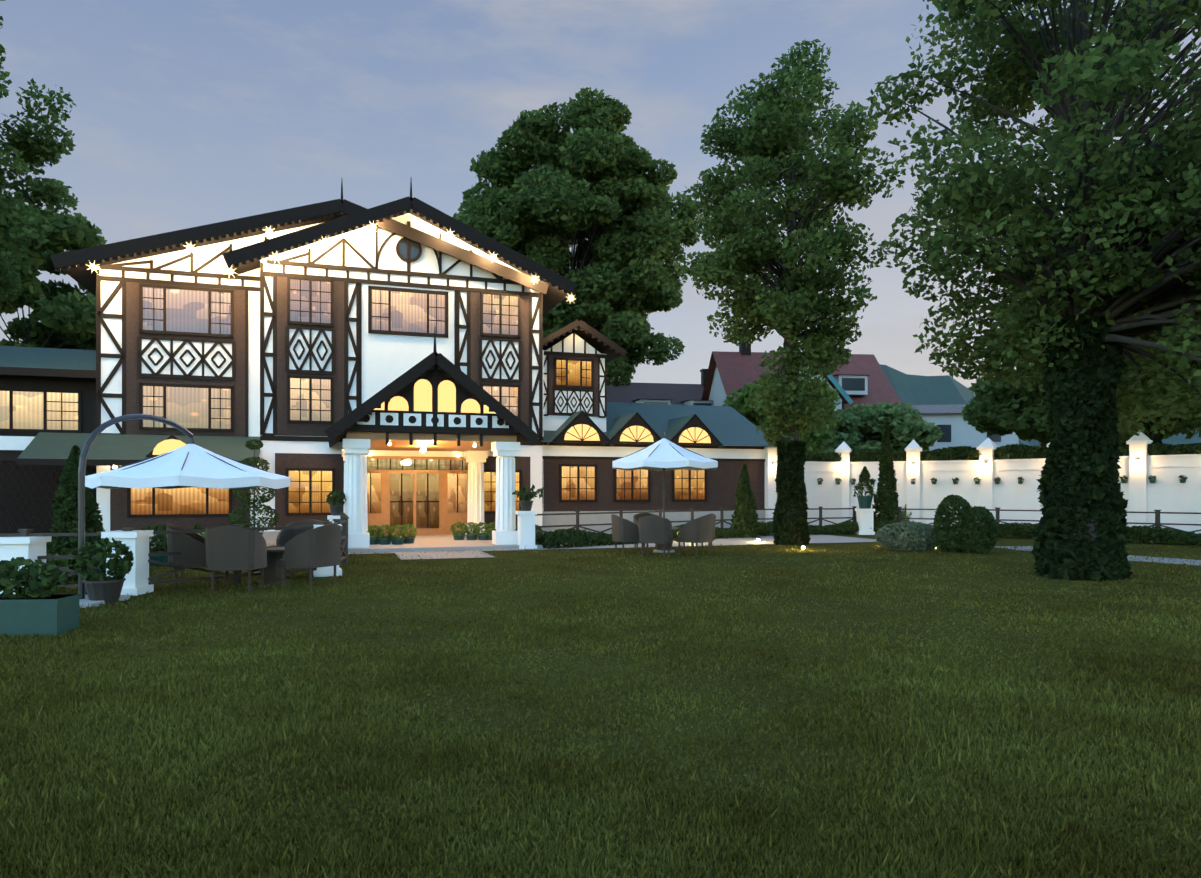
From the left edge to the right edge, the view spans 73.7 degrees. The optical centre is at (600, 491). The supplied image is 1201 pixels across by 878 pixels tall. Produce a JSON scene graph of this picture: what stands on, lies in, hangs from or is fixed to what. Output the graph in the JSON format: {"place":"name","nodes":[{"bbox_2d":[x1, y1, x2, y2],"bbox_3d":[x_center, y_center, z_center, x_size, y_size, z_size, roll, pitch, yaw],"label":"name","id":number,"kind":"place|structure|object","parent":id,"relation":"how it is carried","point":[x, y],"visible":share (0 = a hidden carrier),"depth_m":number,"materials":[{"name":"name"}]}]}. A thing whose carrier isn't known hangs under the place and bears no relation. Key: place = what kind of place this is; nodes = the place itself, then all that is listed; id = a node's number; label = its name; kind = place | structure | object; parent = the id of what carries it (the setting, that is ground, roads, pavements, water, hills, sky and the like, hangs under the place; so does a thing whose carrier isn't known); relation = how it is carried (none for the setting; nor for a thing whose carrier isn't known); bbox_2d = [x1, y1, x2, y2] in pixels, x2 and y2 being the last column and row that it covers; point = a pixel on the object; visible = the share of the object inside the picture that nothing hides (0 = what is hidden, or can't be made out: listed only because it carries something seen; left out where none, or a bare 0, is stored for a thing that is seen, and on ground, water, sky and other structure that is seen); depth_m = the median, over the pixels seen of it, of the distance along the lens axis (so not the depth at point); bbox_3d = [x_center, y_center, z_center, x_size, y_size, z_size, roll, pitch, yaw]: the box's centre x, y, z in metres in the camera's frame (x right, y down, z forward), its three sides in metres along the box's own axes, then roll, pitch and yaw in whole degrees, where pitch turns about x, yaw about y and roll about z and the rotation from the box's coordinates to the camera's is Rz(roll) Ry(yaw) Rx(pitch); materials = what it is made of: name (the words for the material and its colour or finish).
{"place":"outdoors","nodes":[
{"label":"outdoors","id":0,"kind":"place"},
{"bbox_2d":[0,0,78,295],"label":"tree","id":1,"kind":"object","parent":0,"point":[46,147],"depth_m":28.52,"materials":[{"name":"green plant"}]},
{"bbox_2d":[453,87,702,386],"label":"chinar tree","id":2,"kind":"object","parent":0,"point":[503,213],"depth_m":45.61,"materials":[{"name":"green plant"}]},
{"bbox_2d":[0,531,1200,877],"bbox_3d":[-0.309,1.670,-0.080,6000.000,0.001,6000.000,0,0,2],"label":"lawn","id":3,"kind":"structure","parent":0,"point":[826,549],"depth_m":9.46,"materials":[{"name":"green plant"}]},
{"bbox_2d":[0,291,86,348],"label":"dead tree trunk","id":4,"kind":"object","parent":3,"relation":"on","point":[64,343],"visible":0.08,"depth_m":40.76,"materials":[{"name":"plant"}]},
{"bbox_2d":[0,201,106,349],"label":"tree","id":5,"kind":"object","parent":4,"relation":"attached to","point":[66,311],"visible":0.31,"depth_m":38.27,"materials":[{"name":"green plant"}]},
{"bbox_2d":[0,513,348,587],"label":"fence","id":6,"kind":"object","parent":3,"relation":"on","point":[237,575],"visible":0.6,"depth_m":13.70,"materials":[{"name":"brown wood"}]},
{"bbox_2d":[78,414,290,607],"bbox_3d":[-7.191,0.206,13.492,3.003,2.929,4.101,0,0,2],"label":"cantilever parasol","id":7,"kind":"object","parent":3,"relation":"on","point":[190,464],"visible":1,"depth_m":13.01,"materials":[{"name":"fabric"}]},
{"bbox_2d":[166,524,218,587],"bbox_3d":[-7.180,1.118,14.120,0.844,1.104,0.888,0,0,-18],"label":"wicker chair","id":8,"kind":"object","parent":3,"relation":"on","point":[191,547],"visible":0.6,"depth_m":13.71,"materials":[{"name":"grey wicker"}]},
{"bbox_2d":[205,526,266,590],"bbox_3d":[-6.182,1.118,13.598,0.888,1.104,0.844,0,0,-3],"label":"wicker chair","id":9,"kind":"object","parent":3,"relation":"on","point":[232,548],"visible":1,"depth_m":13.24,"materials":[{"name":"grey wicker"}]},
{"bbox_2d":[256,547,290,583],"bbox_3d":[-6.003,1.360,14.704,0.830,0.620,0.830,0,0,2],"label":"wicker table","id":10,"kind":"object","parent":3,"relation":"on","point":[273,572],"visible":0.46,"depth_m":14.50,"materials":[{"name":"wicker"}]},
{"bbox_2d":[276,519,323,574],"bbox_3d":[-5.823,1.118,15.661,0.888,1.104,0.844,0,0,2],"label":"wicker chair","id":11,"kind":"object","parent":3,"relation":"on","point":[284,536],"visible":0.21,"depth_m":15.96,"materials":[{"name":"grey wicker"}]},
{"bbox_2d":[279,524,341,588],"bbox_3d":[-5.063,1.118,14.104,0.844,1.104,0.888,0,0,22],"label":"wicker chair","id":12,"kind":"object","parent":3,"relation":"on","point":[317,547],"visible":0.94,"depth_m":13.75,"materials":[{"name":"grey wicker"}]},
{"bbox_2d":[0,179,774,552],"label":"hotel building","id":13,"kind":"structure","parent":3,"relation":"on","point":[406,361],"depth_m":27.27,"materials":[{"name":"paint"}]},
{"bbox_2d":[87,221,574,300],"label":"string lights","id":14,"kind":"object","parent":13,"relation":"attached to","point":[230,271],"visible":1,"depth_m":26.27},
{"bbox_2d":[0,446,874,635],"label":"planter box","id":15,"kind":"object","parent":3,"relation":"on","point":[57,614],"visible":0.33,"depth_m":12.64,"materials":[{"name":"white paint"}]},
{"bbox_2d":[47,504,911,567],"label":"potted plants","id":16,"kind":"object","parent":3,"relation":"on","point":[403,530],"visible":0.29,"depth_m":23.71,"materials":[{"name":"green plant"}]},
{"bbox_2d":[0,425,1200,597],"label":"shrubs","id":17,"kind":"object","parent":3,"relation":"on","point":[969,527],"depth_m":22.99,"materials":[{"name":"green plant"}]},
{"bbox_2d":[49,534,1200,565],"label":"path paving","id":18,"kind":"structure","parent":3,"relation":"on","point":[769,539],"depth_m":23.52,"materials":[{"name":"grey stone"}]},
{"bbox_2d":[611,514,643,554],"bbox_3d":[0.711,1.141,21.337,0.809,1.058,0.851,0,0,-18],"label":"wicker chair","id":19,"kind":"object","parent":3,"relation":"on","point":[624,530],"visible":0.88,"depth_m":20.96,"materials":[{"name":"grey wicker"}]},
{"bbox_2d":[633,512,659,550],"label":"wicker chair","id":20,"kind":"object","parent":3,"relation":"on","point":[636,517],"visible":0.27,"depth_m":22.90,"materials":[{"name":"grey wicker"}]},
{"bbox_2d":[638,515,671,555],"bbox_3d":[1.411,1.141,20.654,0.851,1.058,0.809,0,0,17],"label":"wicker chair","id":21,"kind":"object","parent":3,"relation":"on","point":[654,529],"visible":0.98,"depth_m":20.31,"materials":[{"name":"grey wicker"}]},
{"bbox_2d":[612,432,717,552],"bbox_3d":[1.717,0.040,21.668,2.782,3.260,2.782,0,0,2],"label":"parasol","id":22,"kind":"object","parent":3,"relation":"on","point":[663,454],"visible":0.9,"depth_m":20.94,"materials":[{"name":"fabric"}]},
{"bbox_2d":[653,527,679,553],"bbox_3d":[1.717,1.330,21.668,0.889,0.680,0.889,0,0,2],"label":"wicker table","id":23,"kind":"object","parent":3,"relation":"on","point":[659,546],"visible":0.33,"depth_m":21.49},
{"bbox_2d":[676,515,713,555],"bbox_3d":[2.507,1.141,20.962,0.809,1.058,0.851,0,0,42],"label":"wicker chair","id":24,"kind":"object","parent":3,"relation":"on","point":[698,530],"visible":1,"depth_m":20.63,"materials":[{"name":"grey wicker"}]},
{"bbox_2d":[683,513,715,552],"bbox_3d":[2.723,1.141,21.999,0.809,1.058,0.851,0,0,-18],"label":"wicker chair","id":25,"kind":"object","parent":3,"relation":"on","point":[712,514],"visible":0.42,"depth_m":21.77,"materials":[{"name":"grey wicker"}]},
{"bbox_2d":[675,39,905,544],"bbox_3d":[5.717,-6.078,25.089,6.736,15.505,6.207,0,0,2],"label":"tree","id":26,"kind":"object","parent":3,"relation":"on","point":[735,253],"depth_m":24.15,"materials":[{"name":"green plant"}]},
{"bbox_2d":[772,440,810,544],"bbox_3d":[5.996,0.071,25.127,1.237,3.413,1.164,0,0,2],"label":"ivy tree","id":27,"kind":"object","parent":26,"relation":"attached to","point":[787,485],"visible":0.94,"depth_m":24.80,"materials":[{"name":"green plant"}]},
{"bbox_2d":[535,506,1200,542],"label":"fence","id":28,"kind":"object","parent":3,"relation":"on","point":[998,520],"visible":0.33,"depth_m":27.90,"materials":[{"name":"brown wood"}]},
{"bbox_2d":[817,401,943,461],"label":"willow tree","id":29,"kind":"object","parent":3,"relation":"on","point":[907,424],"depth_m":47.63,"materials":[{"name":"green plant"}]},
{"bbox_2d":[764,430,1200,536],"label":"garden wall","id":30,"kind":"structure","parent":3,"relation":"on","point":[1167,489],"depth_m":32.18,"materials":[{"name":"white paint"}]},
{"bbox_2d":[865,0,1200,579],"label":"tree","id":31,"kind":"object","parent":3,"relation":"on","point":[958,195],"depth_m":14.82,"materials":[{"name":"green plant"}]},
{"bbox_2d":[1031,311,1132,581],"bbox_3d":[9.406,-0.833,15.635,1.786,5.228,1.801,0,0,2],"label":"ivy tree","id":32,"kind":"object","parent":3,"relation":"on","point":[1072,389],"visible":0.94,"depth_m":15.18,"materials":[{"name":"green plant"}]},
{"bbox_2d":[1038,336,1200,439],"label":"tree","id":33,"kind":"object","parent":3,"relation":"on","point":[1182,425],"depth_m":28.40,"materials":[{"name":"green plant"}]},
{"bbox_2d":[1136,417,1167,443],"bbox_3d":[20.155,-0.602,29.303,1.218,4.695,1.129,0,0,2],"label":"tree","id":34,"kind":"object","parent":3,"relation":"on","point":[1156,437],"visible":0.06,"depth_m":29.12,"materials":[{"name":"green plant"}]},
{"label":"tree trunk","id":35,"kind":"object","parent":3,"relation":"on","visible":0},
{"bbox_2d":[962,300,1133,447],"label":"tree","id":36,"kind":"object","parent":35,"relation":"on","point":[1001,408],"visible":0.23,"depth_m":42.62,"materials":[{"name":"green plant"}]},
{"bbox_2d":[0,0,1200,387],"label":"sky","id":37,"kind":"structure","parent":0,"point":[186,114],"materials":[{"name":"blue"}]},
{"bbox_2d":[607,369,712,405],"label":"building roof","id":38,"kind":"structure","parent":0,"point":[669,393],"depth_m":60.62,"materials":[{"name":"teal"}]},
{"bbox_2d":[701,330,902,441],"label":"red house","id":39,"kind":"structure","parent":0,"point":[859,379],"depth_m":55.55,"materials":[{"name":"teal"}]},
{"bbox_2d":[904,404,1018,460],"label":"white house","id":40,"kind":"structure","parent":0,"point":[955,429],"depth_m":59.24,"materials":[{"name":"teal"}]},
{"bbox_2d":[880,364,1200,458],"bbox_3d":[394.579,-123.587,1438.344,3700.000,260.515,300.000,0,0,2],"label":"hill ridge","id":41,"kind":"structure","parent":0,"point":[928,390],"depth_m":1529.67,"materials":[{"name":"teal"}]},
{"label":"tree trunk","id":42,"kind":"object","parent":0,"visible":0},
{"bbox_2d":[722,381,841,452],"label":"tree","id":43,"kind":"object","parent":42,"relation":"attached to","point":[816,440],"visible":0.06,"depth_m":42.44,"materials":[{"name":"green plant"}]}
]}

